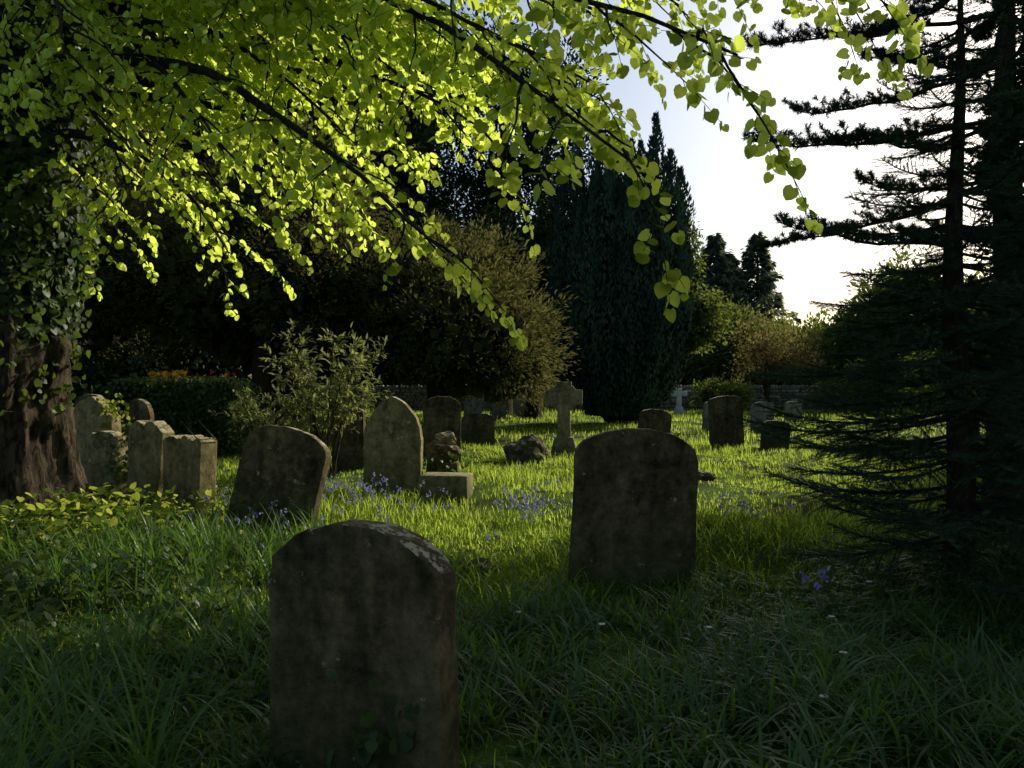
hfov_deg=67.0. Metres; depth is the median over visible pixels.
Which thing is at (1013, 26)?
pine tree
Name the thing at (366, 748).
ivy plant
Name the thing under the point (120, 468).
ivy plant
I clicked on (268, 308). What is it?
yew tree
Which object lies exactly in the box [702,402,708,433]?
gravestone
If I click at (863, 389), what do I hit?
laurel bush
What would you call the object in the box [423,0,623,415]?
tall tree
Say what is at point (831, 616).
daisies
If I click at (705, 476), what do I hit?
rock
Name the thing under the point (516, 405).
gravestone
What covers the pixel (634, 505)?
gravestone
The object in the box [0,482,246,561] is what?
ground ivy plants
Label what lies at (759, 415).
gravestone
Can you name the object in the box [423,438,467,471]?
ivy plant
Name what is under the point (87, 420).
gravestone
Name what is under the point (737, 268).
conifer tree
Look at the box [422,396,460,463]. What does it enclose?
gravestone
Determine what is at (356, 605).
gravestone
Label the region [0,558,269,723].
nettle plants
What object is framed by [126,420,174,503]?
gravestone
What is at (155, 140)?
dark tree
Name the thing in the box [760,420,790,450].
gravestone
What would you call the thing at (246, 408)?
buddleia shrub
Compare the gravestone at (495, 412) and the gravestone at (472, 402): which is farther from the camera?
the gravestone at (495, 412)
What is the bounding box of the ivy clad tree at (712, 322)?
[660,221,742,359]
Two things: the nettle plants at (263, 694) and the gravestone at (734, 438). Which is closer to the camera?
the nettle plants at (263, 694)
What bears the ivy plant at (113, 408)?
attached to the gravestone at (87, 420)
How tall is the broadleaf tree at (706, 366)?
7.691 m
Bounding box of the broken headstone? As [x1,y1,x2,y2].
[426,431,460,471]
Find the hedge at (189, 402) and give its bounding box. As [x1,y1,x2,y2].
[103,374,258,458]
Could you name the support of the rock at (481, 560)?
on the ground at (500, 742)
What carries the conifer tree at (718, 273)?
on the ground at (500, 742)
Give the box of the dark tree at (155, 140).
[73,4,311,380]
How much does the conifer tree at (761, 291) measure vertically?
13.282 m
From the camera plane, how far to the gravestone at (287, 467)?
8.03 m
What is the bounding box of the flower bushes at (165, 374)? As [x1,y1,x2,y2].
[129,358,272,416]
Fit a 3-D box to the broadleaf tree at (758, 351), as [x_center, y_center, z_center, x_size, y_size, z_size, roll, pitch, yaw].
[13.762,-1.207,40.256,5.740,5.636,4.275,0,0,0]
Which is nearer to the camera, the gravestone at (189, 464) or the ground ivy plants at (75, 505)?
the ground ivy plants at (75, 505)
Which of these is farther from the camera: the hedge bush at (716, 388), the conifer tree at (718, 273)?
the conifer tree at (718, 273)
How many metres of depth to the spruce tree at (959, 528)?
5.56 m
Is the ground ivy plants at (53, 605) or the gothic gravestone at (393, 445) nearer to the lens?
the ground ivy plants at (53, 605)
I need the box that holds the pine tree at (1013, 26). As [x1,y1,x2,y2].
[741,0,1023,514]
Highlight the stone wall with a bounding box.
[279,385,938,410]
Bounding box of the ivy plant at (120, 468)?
[104,396,134,491]
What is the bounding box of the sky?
[217,0,1023,385]
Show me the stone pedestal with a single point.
(460, 484)
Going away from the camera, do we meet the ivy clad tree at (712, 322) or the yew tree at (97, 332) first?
the yew tree at (97, 332)
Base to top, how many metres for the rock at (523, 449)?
0.816 m
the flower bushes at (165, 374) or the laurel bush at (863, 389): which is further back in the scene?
the laurel bush at (863, 389)
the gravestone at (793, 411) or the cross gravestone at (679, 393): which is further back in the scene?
the cross gravestone at (679, 393)
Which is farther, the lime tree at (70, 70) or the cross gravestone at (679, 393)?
the cross gravestone at (679, 393)
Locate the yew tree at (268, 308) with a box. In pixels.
[84,110,433,427]
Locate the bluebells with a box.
[82,461,833,606]
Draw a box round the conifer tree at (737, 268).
[685,253,784,401]
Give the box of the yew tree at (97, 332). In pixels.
[72,88,235,371]
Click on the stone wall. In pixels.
(777, 395)
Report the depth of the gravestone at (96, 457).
10.43 m
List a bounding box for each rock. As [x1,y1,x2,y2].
[464,558,502,573]
[503,434,549,463]
[698,470,715,480]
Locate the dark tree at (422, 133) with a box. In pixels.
[143,3,486,420]
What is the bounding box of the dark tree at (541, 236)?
[453,187,574,418]
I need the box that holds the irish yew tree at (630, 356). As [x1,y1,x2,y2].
[539,111,706,423]
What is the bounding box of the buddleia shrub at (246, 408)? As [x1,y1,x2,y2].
[209,378,306,450]
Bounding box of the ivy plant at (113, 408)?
[95,390,129,433]
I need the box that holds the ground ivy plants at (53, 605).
[0,509,271,685]
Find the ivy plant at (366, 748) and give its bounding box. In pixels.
[326,672,419,767]
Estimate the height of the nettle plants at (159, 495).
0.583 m
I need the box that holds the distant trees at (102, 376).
[70,277,986,403]
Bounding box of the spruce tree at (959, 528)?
[718,0,1023,609]
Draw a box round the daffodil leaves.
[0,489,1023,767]
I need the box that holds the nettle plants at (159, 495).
[45,477,348,531]
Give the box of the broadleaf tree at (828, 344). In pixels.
[741,245,973,401]
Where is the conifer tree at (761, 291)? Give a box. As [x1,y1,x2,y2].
[732,231,798,401]
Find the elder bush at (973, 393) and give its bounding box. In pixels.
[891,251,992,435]
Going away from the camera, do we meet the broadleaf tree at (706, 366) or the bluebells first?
the bluebells
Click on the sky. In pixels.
(730, 194)
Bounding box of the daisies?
[437,465,871,697]
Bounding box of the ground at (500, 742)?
[0,398,1023,767]
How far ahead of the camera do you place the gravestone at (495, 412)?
31.94 m
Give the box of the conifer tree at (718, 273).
[673,233,754,389]
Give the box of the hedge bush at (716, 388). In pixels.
[688,373,759,409]
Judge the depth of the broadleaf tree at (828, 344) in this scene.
46.35 m
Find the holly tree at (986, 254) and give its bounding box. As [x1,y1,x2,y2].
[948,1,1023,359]
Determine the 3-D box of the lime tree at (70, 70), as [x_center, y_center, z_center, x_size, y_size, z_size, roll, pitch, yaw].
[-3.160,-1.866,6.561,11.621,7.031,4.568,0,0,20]
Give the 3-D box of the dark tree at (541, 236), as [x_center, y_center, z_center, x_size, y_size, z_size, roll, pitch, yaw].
[0.113,-3.503,32.917,7.483,10.225,5.620,0,0,0]
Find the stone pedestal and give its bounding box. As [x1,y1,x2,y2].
[419,472,472,501]
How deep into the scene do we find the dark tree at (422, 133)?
31.10 m
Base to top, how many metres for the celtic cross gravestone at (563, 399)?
1.715 m
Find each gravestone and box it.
[73,396,120,467]
[74,394,106,407]
[82,430,127,498]
[123,399,153,435]
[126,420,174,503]
[162,420,216,522]
[223,425,330,530]
[268,519,459,767]
[330,408,365,469]
[363,396,422,494]
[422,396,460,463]
[461,413,494,444]
[464,399,481,415]
[491,401,505,418]
[513,400,525,417]
[545,382,581,459]
[568,428,698,588]
[638,409,671,432]
[671,388,686,414]
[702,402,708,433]
[708,396,744,448]
[750,402,774,432]
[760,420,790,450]
[784,401,801,422]
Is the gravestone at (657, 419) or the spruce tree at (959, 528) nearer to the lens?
the spruce tree at (959, 528)
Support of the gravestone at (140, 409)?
on the ground at (500, 742)
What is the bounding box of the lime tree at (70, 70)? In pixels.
[0,0,934,514]
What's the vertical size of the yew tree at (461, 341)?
6.386 m
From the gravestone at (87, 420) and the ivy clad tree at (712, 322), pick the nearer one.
the gravestone at (87, 420)
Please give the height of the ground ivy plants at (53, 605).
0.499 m
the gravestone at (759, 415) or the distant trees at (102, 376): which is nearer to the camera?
the gravestone at (759, 415)
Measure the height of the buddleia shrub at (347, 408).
2.491 m
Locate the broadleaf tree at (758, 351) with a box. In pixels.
[723,304,834,402]
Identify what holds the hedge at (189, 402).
on the ground at (500, 742)
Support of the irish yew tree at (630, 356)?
on the ground at (500, 742)
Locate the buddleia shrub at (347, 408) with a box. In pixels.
[242,319,392,478]
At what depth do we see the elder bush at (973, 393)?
21.09 m
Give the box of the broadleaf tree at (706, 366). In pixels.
[680,293,801,384]
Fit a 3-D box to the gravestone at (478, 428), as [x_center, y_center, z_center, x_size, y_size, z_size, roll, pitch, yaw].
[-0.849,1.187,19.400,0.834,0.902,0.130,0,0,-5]
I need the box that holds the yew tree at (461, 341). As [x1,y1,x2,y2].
[308,209,580,433]
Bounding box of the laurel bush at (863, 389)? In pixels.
[801,354,941,413]

